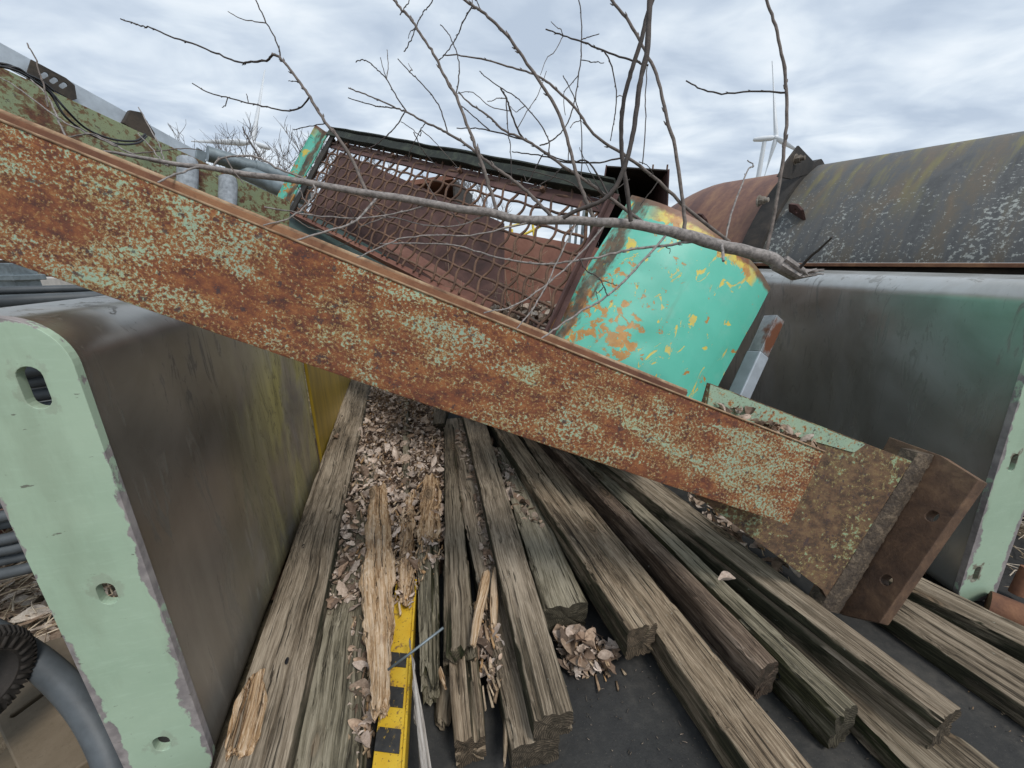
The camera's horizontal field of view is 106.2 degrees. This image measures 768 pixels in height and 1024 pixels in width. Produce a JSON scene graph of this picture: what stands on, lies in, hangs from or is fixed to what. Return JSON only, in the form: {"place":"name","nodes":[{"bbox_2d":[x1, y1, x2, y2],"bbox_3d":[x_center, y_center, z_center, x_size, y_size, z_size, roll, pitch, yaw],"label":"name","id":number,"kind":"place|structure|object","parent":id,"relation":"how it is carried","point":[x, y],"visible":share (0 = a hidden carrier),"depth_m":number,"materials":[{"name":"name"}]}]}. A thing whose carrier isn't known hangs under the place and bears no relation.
{"place":"outdoors","nodes":[
{"label":"outdoors","id":0,"kind":"place"},
{"bbox_2d":[0,273,1023,767],"bbox_3d":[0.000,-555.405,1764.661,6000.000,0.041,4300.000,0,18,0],"label":"ground","id":1,"kind":"structure","parent":0,"point":[238,689],"depth_m":0.98,"materials":[{"name":"grey concrete"}]},
{"bbox_2d":[0,263,46,294],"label":"metal cabinet","id":2,"kind":"object","parent":1,"relation":"on","point":[11,274],"visible":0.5,"depth_m":3.45,"materials":[{"name":"metal"}]},
{"bbox_2d":[0,637,89,767],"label":"cardboard box","id":3,"kind":"object","parent":1,"relation":"on","point":[36,731],"visible":0.35,"depth_m":0.72,"materials":[{"name":"brown cardboard"}]},
{"bbox_2d":[0,285,104,579],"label":"hose coil","id":4,"kind":"object","parent":1,"relation":"on","point":[11,551],"visible":0.02,"depth_m":0.86,"materials":[{"name":"grey rubber"}]},
{"bbox_2d":[41,277,73,285],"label":"concrete block","id":5,"kind":"structure","parent":1,"relation":"on","point":[52,281],"depth_m":4.21,"materials":[{"name":"grey concrete"}]},
{"bbox_2d":[0,618,122,767],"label":"thick hose","id":6,"kind":"object","parent":1,"relation":"on","point":[55,680],"visible":0.6,"depth_m":0.68,"materials":[{"name":"grey rubber"}]},
{"bbox_2d":[0,624,36,713],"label":"ribbed wheel","id":7,"kind":"object","parent":6,"relation":"on","point":[18,650],"visible":1,"depth_m":0.66,"materials":[{"name":"black rubber"}]},
{"bbox_2d":[147,112,267,166],"bbox_3d":[-23.558,-15.158,30.860,7.798,12.333,13.756,-6,18,-17],"label":"bare tree","id":8,"kind":"object","parent":1,"relation":"on","point":[225,149],"visible":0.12,"depth_m":30.52,"materials":[{"name":"plant"}]},
{"bbox_2d":[191,69,269,163],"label":"wind turbine","id":9,"kind":"object","parent":1,"relation":"on","point":[260,145],"visible":0.52,"depth_m":198.68,"materials":[{"name":"white paint"}]},
{"bbox_2d":[215,119,297,169],"bbox_3d":[-20.731,-14.780,31.861,5.646,11.011,8.674,5,18,16],"label":"bare tree","id":10,"kind":"object","parent":1,"relation":"on","point":[249,127],"visible":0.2,"depth_m":28.98,"materials":[{"name":"plant"}]},
{"bbox_2d":[248,116,334,210],"bbox_3d":[-14.432,-12.171,26.309,7.082,9.411,5.702,9,19,25],"label":"bare tree","id":11,"kind":"object","parent":1,"relation":"on","point":[300,145],"visible":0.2,"depth_m":24.36,"materials":[{"name":"plant"}]},
{"bbox_2d":[295,131,401,193],"bbox_3d":[-13.628,-15.229,32.671,8.079,11.306,10.536,-10,20,-29],"label":"bare tree","id":12,"kind":"object","parent":1,"relation":"on","point":[332,159],"visible":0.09,"depth_m":30.99,"materials":[{"name":"plant"}]},
{"bbox_2d":[409,176,472,205],"bbox_3d":[-0.886,-1.744,4.847,0.645,1.427,1.163,2,18,5],"label":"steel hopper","id":13,"kind":"object","parent":1,"relation":"on","point":[452,191],"visible":0.19,"depth_m":4.43,"materials":[{"name":"brown metal"}]},
{"bbox_2d":[457,167,490,207],"bbox_3d":[-5.002,-14.854,34.325,6.407,9.647,4.783,8,19,24],"label":"bare tree","id":14,"kind":"object","parent":1,"relation":"on","point":[458,180],"visible":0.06,"depth_m":32.77,"materials":[{"name":"grey plant"}]},
{"bbox_2d":[458,171,510,219],"bbox_3d":[-2.741,-12.710,30.113,4.784,8.090,6.532,8,19,25],"label":"bare tree","id":15,"kind":"object","parent":1,"relation":"on","point":[478,186],"visible":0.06,"depth_m":28.75,"materials":[{"name":"plant"}]},
{"bbox_2d":[0,372,1023,641],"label":"straw litter","id":16,"kind":"object","parent":1,"relation":"on","point":[16,600],"visible":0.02,"depth_m":1.05,"materials":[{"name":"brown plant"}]},
{"bbox_2d":[505,224,540,235],"bbox_3d":[0.153,-1.421,5.168,0.509,1.461,0.111,-1,18,-4],"label":"yellow frame","id":17,"kind":"object","parent":1,"relation":"on","point":[532,230],"visible":0.15,"depth_m":4.99,"materials":[{"name":"paint"}]},
{"bbox_2d":[270,300,818,753],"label":"leaf litter","id":18,"kind":"object","parent":1,"relation":"on","point":[568,637],"visible":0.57,"depth_m":1.32,"materials":[{"name":"brown plant"}]},
{"bbox_2d":[0,295,318,767],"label":"steel channel","id":19,"kind":"object","parent":18,"relation":"on","point":[158,472],"visible":0.85,"depth_m":0.62,"materials":[{"name":"green paint"}]},
{"bbox_2d":[402,400,409,502],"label":"timber","id":20,"kind":"object","parent":18,"relation":"on","point":[406,448],"visible":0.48,"depth_m":1.78,"materials":[{"name":"brown wood"}]},
{"bbox_2d":[397,489,416,607],"bbox_3d":[-0.331,0.484,1.211,0.057,0.040,0.537,-4,18,-11],"label":"rotten wood","id":21,"kind":"object","parent":18,"relation":"on","point":[403,572],"visible":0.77,"depth_m":1.16,"materials":[{"name":"brown wood"}]},
{"bbox_2d":[416,473,441,545],"bbox_3d":[-0.291,0.434,1.366,0.083,0.052,0.403,-3,18,-9],"label":"rotten wood","id":22,"kind":"object","parent":18,"relation":"on","point":[427,503],"visible":0.93,"depth_m":1.32,"materials":[{"name":"brown wood"}]},
{"bbox_2d":[433,407,448,431],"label":"timber","id":23,"kind":"object","parent":18,"relation":"on","point":[440,417],"visible":0.24,"depth_m":2.07,"materials":[{"name":"wood"}]},
{"bbox_2d":[505,232,598,312],"bbox_3d":[0.152,-0.555,2.255,1.037,0.760,0.312,9,20,27],"label":"steel plate","id":24,"kind":"object","parent":18,"relation":"on","point":[523,246],"visible":0.06,"depth_m":2.27,"materials":[{"name":"brown metal"}]},
{"bbox_2d":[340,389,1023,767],"bbox_3d":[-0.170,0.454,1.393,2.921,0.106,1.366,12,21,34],"label":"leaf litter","id":25,"kind":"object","parent":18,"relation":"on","point":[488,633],"visible":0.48,"depth_m":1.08,"materials":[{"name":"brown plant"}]},
{"bbox_2d":[729,315,783,398],"bbox_3d":[0.834,-0.046,1.346,0.052,0.416,0.052,28,-4,-23],"label":"metal post","id":26,"kind":"object","parent":18,"relation":"on","point":[749,371],"visible":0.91,"depth_m":1.33,"materials":[{"name":"metal"}]},
{"bbox_2d":[568,207,572,242],"bbox_3d":[0.445,-0.764,3.196,0.024,1.395,0.297,6,18,18],"label":"slat","id":27,"kind":"object","parent":1,"relation":"on","point":[569,240],"depth_m":3.13,"materials":[{"name":"metal"}]},
{"bbox_2d":[574,213,577,243],"bbox_3d":[0.502,-0.784,3.245,0.024,1.403,0.301,6,18,18],"label":"slat","id":28,"kind":"object","parent":1,"relation":"on","point":[575,237],"depth_m":3.18,"materials":[{"name":"metal"}]},
{"bbox_2d":[580,210,584,244],"bbox_3d":[0.560,-0.803,3.295,0.024,1.410,0.304,6,18,18],"label":"slat","id":29,"kind":"object","parent":1,"relation":"on","point":[582,228],"depth_m":3.23,"materials":[{"name":"metal"}]},
{"bbox_2d":[367,412,1023,767],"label":"rubber mat","id":30,"kind":"object","parent":1,"relation":"on","point":[603,729],"visible":0.03,"depth_m":0.79,"materials":[{"name":"black rubber"}]},
{"bbox_2d":[293,452,376,767],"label":"timber","id":31,"kind":"object","parent":30,"relation":"on","point":[325,742],"visible":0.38,"depth_m":0.79,"materials":[{"name":"wood"}]},
{"bbox_2d":[214,379,370,767],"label":"timber","id":32,"kind":"object","parent":31,"relation":"on","point":[286,654],"visible":0.77,"depth_m":0.94,"materials":[{"name":"brown wood"}]},
{"bbox_2d":[225,668,267,761],"bbox_3d":[-0.490,0.612,0.719,0.056,0.024,0.162,-6,19,-19],"label":"rotten wood","id":33,"kind":"object","parent":32,"relation":"on","point":[252,719],"visible":1,"depth_m":0.70,"materials":[{"name":"beige wood"}]},
{"bbox_2d":[303,363,350,462],"bbox_3d":[-1.033,-0.191,2.236,0.012,0.780,1.425,-5,18,-15],"label":"steel plate","id":34,"kind":"object","parent":32,"relation":"on","point":[327,390],"visible":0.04,"depth_m":1.80,"materials":[{"name":"yellow metal"}]},
{"bbox_2d":[372,579,417,767],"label":"warning bar","id":35,"kind":"object","parent":30,"relation":"on","point":[391,749],"visible":0.77,"depth_m":0.77,"materials":[{"name":"yellow paint"}]},
{"bbox_2d":[358,483,395,720],"bbox_3d":[-0.379,0.507,1.084,0.096,0.048,0.823,-6,18,-18],"label":"rotten wood","id":36,"kind":"object","parent":35,"relation":"on","point":[377,581],"visible":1,"depth_m":0.96,"materials":[{"name":"brown wood"}]},
{"bbox_2d":[387,627,443,670],"bbox_3d":[-0.167,0.461,0.669,0.101,0.054,0.007,-7,19,-21],"label":"steel rod","id":37,"kind":"object","parent":35,"relation":"on","point":[415,649],"visible":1,"depth_m":0.67,"materials":[{"name":"grey metal"}]},
{"bbox_2d":[409,638,430,767],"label":"rotten wood","id":38,"kind":"object","parent":35,"relation":"on","point":[424,755],"visible":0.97,"depth_m":0.69,"materials":[{"name":"wood"}]},
{"bbox_2d":[418,540,439,705],"bbox_3d":[-0.221,0.574,1.024,0.067,0.058,0.504,-4,18,-12],"label":"timber","id":39,"kind":"object","parent":30,"relation":"on","point":[428,608],"visible":0.79,"depth_m":0.92,"materials":[{"name":"wood"}]},
{"bbox_2d":[438,666,446,689],"bbox_3d":[-0.147,0.622,0.809,0.011,0.015,0.049,-9,20,-27],"label":"rotten wood","id":40,"kind":"object","parent":39,"relation":"on","point":[441,678],"visible":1,"depth_m":0.81,"materials":[{"name":"beige wood"}]},
{"bbox_2d":[434,668,451,729],"bbox_3d":[-0.144,0.671,0.818,0.040,0.034,0.118,-2,18,-6],"label":"rotten wood","id":41,"kind":"object","parent":30,"relation":"on","point":[443,716],"visible":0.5,"depth_m":0.79,"materials":[{"name":"brown wood"}]},
{"bbox_2d":[442,560,485,767],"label":"timber","id":42,"kind":"object","parent":30,"relation":"on","point":[467,708],"visible":0.5,"depth_m":0.74,"materials":[{"name":"brown wood"}]},
{"bbox_2d":[443,418,559,767],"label":"timber","id":43,"kind":"object","parent":30,"relation":"on","point":[524,749],"visible":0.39,"depth_m":0.84,"materials":[{"name":"brown wood"}]},
{"bbox_2d":[443,424,476,676],"bbox_3d":[-0.221,0.429,1.423,0.073,0.074,1.266,-3,18,-10],"label":"timber","id":44,"kind":"object","parent":43,"relation":"on","point":[457,615],"visible":0.99,"depth_m":1.04,"materials":[{"name":"brown wood"}]},
{"bbox_2d":[470,570,489,647],"bbox_3d":[-0.075,0.528,0.918,0.025,0.021,0.213,1,18,4],"label":"rotten wood","id":45,"kind":"object","parent":44,"relation":"on","point":[482,593],"visible":1,"depth_m":0.91,"materials":[{"name":"brown wood"}]},
{"bbox_2d":[489,566,497,628],"bbox_3d":[-0.046,0.539,0.982,0.023,0.022,0.193,-1,18,-2],"label":"rotten wood","id":46,"kind":"object","parent":43,"relation":"on","point":[493,605],"visible":1,"depth_m":0.96,"materials":[{"name":"brown wood"}]},
{"bbox_2d":[503,717,508,767],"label":"rotten wood","id":47,"kind":"object","parent":43,"relation":"on","point":[505,741],"visible":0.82,"depth_m":0.71,"materials":[{"name":"beige wood"}]},
{"bbox_2d":[461,416,573,740],"bbox_3d":[-0.110,0.338,1.562,0.114,0.067,1.873,-3,18,-11],"label":"timber","id":48,"kind":"object","parent":43,"relation":"on","point":[548,705],"visible":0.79,"depth_m":0.90,"materials":[{"name":"brown wood"}]},
{"bbox_2d":[522,313,550,330],"bbox_3d":[0.150,0.034,1.898,1.200,0.673,0.700,0,18,0],"label":"steel tray","id":49,"kind":"object","parent":30,"relation":"on","point":[533,325],"depth_m":1.75,"materials":[{"name":"metal"}]},
{"bbox_2d":[446,246,588,321],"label":"dry weeds","id":50,"kind":"object","parent":49,"relation":"on","point":[506,284],"visible":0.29,"depth_m":1.70,"materials":[{"name":"brown plant"}]},
{"bbox_2d":[277,125,770,401],"bbox_3d":[-0.341,-0.685,1.879,2.791,0.734,0.730,32,-5,34],"label":"machine guard","id":51,"kind":"object","parent":49,"relation":"on","point":[683,315],"visible":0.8,"depth_m":1.26,"materials":[{"name":"teal metal"}]},
{"bbox_2d":[225,167,310,204],"bbox_3d":[-1.603,-1.329,2.540,0.495,0.278,0.114,-1,18,-3],"label":"metal pipe","id":52,"kind":"object","parent":51,"relation":"attached to","point":[272,186],"visible":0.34,"depth_m":2.50,"materials":[{"name":"metal"}]},
{"bbox_2d":[206,145,312,189],"bbox_3d":[-1.665,-1.427,2.575,0.103,0.186,0.605,15,23,39],"label":"metal pipe","id":53,"kind":"object","parent":52,"relation":"on","point":[213,154],"visible":0.45,"depth_m":2.44,"materials":[{"name":"metal"}]},
{"bbox_2d":[241,179,302,206],"bbox_3d":[-1.724,-1.327,2.650,0.524,0.239,0.080,-2,18,-5],"label":"metal pipe","id":54,"kind":"object","parent":52,"relation":"attached to","point":[300,205],"visible":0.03,"depth_m":2.64,"materials":[{"name":"metal"}]},
{"bbox_2d":[495,447,587,633],"bbox_3d":[0.048,0.462,1.382,0.117,0.088,0.888,-3,18,-11],"label":"timber","id":55,"kind":"object","parent":30,"relation":"on","point":[563,600],"visible":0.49,"depth_m":1.08,"materials":[{"name":"brown wood"}]},
{"bbox_2d":[486,425,657,659],"bbox_3d":[0.064,0.359,1.552,0.096,0.092,1.526,-5,18,-16],"label":"timber","id":56,"kind":"object","parent":55,"relation":"on","point":[628,620],"visible":0.77,"depth_m":1.05,"materials":[{"name":"brown wood"}]},
{"bbox_2d":[517,435,811,767],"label":"timber","id":57,"kind":"object","parent":30,"relation":"on","point":[735,724],"visible":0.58,"depth_m":0.80,"materials":[{"name":"brown wood"}]},
{"bbox_2d":[536,442,778,699],"bbox_3d":[0.276,0.384,1.460,0.069,0.094,1.515,-6,18,-18],"label":"timber","id":58,"kind":"object","parent":57,"relation":"on","point":[746,657],"visible":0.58,"depth_m":0.97,"materials":[{"name":"brown wood"}]},
{"bbox_2d":[570,453,857,748],"bbox_3d":[0.389,0.436,1.442,0.067,0.104,1.571,-6,18,-17],"label":"timber","id":59,"kind":"object","parent":30,"relation":"on","point":[818,703],"visible":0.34,"depth_m":0.82,"materials":[{"name":"brown wood"}]},
{"bbox_2d":[737,593,998,767],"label":"timber","id":60,"kind":"object","parent":30,"relation":"on","point":[884,740],"visible":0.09,"depth_m":0.71,"materials":[{"name":"brown wood"}]},
{"bbox_2d":[586,458,960,749],"bbox_3d":[0.528,0.433,1.311,0.130,0.095,1.393,-7,19,-21],"label":"timber","id":61,"kind":"object","parent":60,"relation":"on","point":[921,712],"visible":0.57,"depth_m":0.88,"materials":[{"name":"brown wood"}]},
{"bbox_2d":[0,109,986,624],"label":"steel beam","id":62,"kind":"structure","parent":61,"relation":"on","point":[846,525],"depth_m":0.65,"materials":[{"name":"brown metal"}]},
{"bbox_2d":[0,68,289,226],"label":"steel beam","id":63,"kind":"structure","parent":62,"relation":"on","point":[230,188],"depth_m":1.40,"materials":[{"name":"metal"}]},
{"bbox_2d":[0,62,146,145],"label":"cable","id":64,"kind":"object","parent":63,"relation":"hanging from","point":[48,88],"visible":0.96,"depth_m":1.11,"materials":[{"name":"black rubber"}]},
{"bbox_2d":[0,43,206,161],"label":"galvanised rail","id":65,"kind":"object","parent":63,"relation":"on","point":[59,84],"visible":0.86,"depth_m":1.42,"materials":[{"name":"metal"}]},
{"bbox_2d":[0,0,832,338],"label":"tree limb","id":66,"kind":"object","parent":62,"relation":"on","point":[788,268],"visible":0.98,"depth_m":0.79,"materials":[{"name":"grey plant"}]},
{"bbox_2d":[562,0,652,219],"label":"hanging stem","id":67,"kind":"object","parent":66,"relation":"hanging from","point":[637,102],"visible":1,"depth_m":0.70,"materials":[{"name":"brown plant"}]},
{"bbox_2d":[619,0,654,221],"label":"hanging stem","id":68,"kind":"object","parent":66,"relation":"hanging from","point":[621,119],"visible":0.92,"depth_m":0.74,"materials":[{"name":"brown plant"}]},
{"bbox_2d":[718,269,1023,601],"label":"steel channel","id":69,"kind":"object","parent":30,"relation":"on","point":[932,362],"visible":0.66,"depth_m":1.07,"materials":[{"name":"green paint"}]},
{"bbox_2d":[877,599,1023,726],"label":"timber","id":70,"kind":"object","parent":30,"relation":"on","point":[988,673],"visible":0.63,"depth_m":0.88,"materials":[{"name":"brown wood"}]},
{"bbox_2d":[888,578,1023,663],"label":"timber","id":71,"kind":"object","parent":30,"relation":"on","point":[1001,633],"visible":0.45,"depth_m":0.96,"materials":[{"name":"brown wood"}]},
{"bbox_2d":[984,591,1023,625],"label":"metal pipe","id":72,"kind":"object","parent":30,"relation":"on","point":[1005,607],"visible":0.47,"depth_m":0.99,"materials":[{"name":"brown metal"}]},
{"bbox_2d":[1008,565,1023,597],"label":"metal stub","id":73,"kind":"object","parent":30,"relation":"on","point":[1016,587],"visible":1,"depth_m":1.06,"materials":[{"name":"brown metal"}]},
{"bbox_2d":[753,61,794,176],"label":"wind turbine","id":74,"kind":"object","parent":1,"relation":"on","point":[775,138],"visible":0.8,"depth_m":204.89,"materials":[{"name":"white paint"}]},
{"bbox_2d":[672,131,1023,516],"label":"duct","id":75,"kind":"object","parent":1,"relation":"on","point":[956,207],"visible":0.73,"depth_m":1.68,"materials":[{"name":"grey metal"}]},
{"bbox_2d":[595,164,669,247],"bbox_3d":[0.794,-0.833,2.675,0.532,1.139,1.003,5,18,16],"label":"steel box","id":76,"kind":"object","parent":75,"relation":"attached to","point":[641,183],"visible":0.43,"depth_m":2.49,"materials":[{"name":"black metal"}]},
{"bbox_2d":[0,0,1023,259],"label":"sky","id":77,"kind":"structure","parent":0,"point":[866,78],"materials":[{"name":"grey"}]}
]}

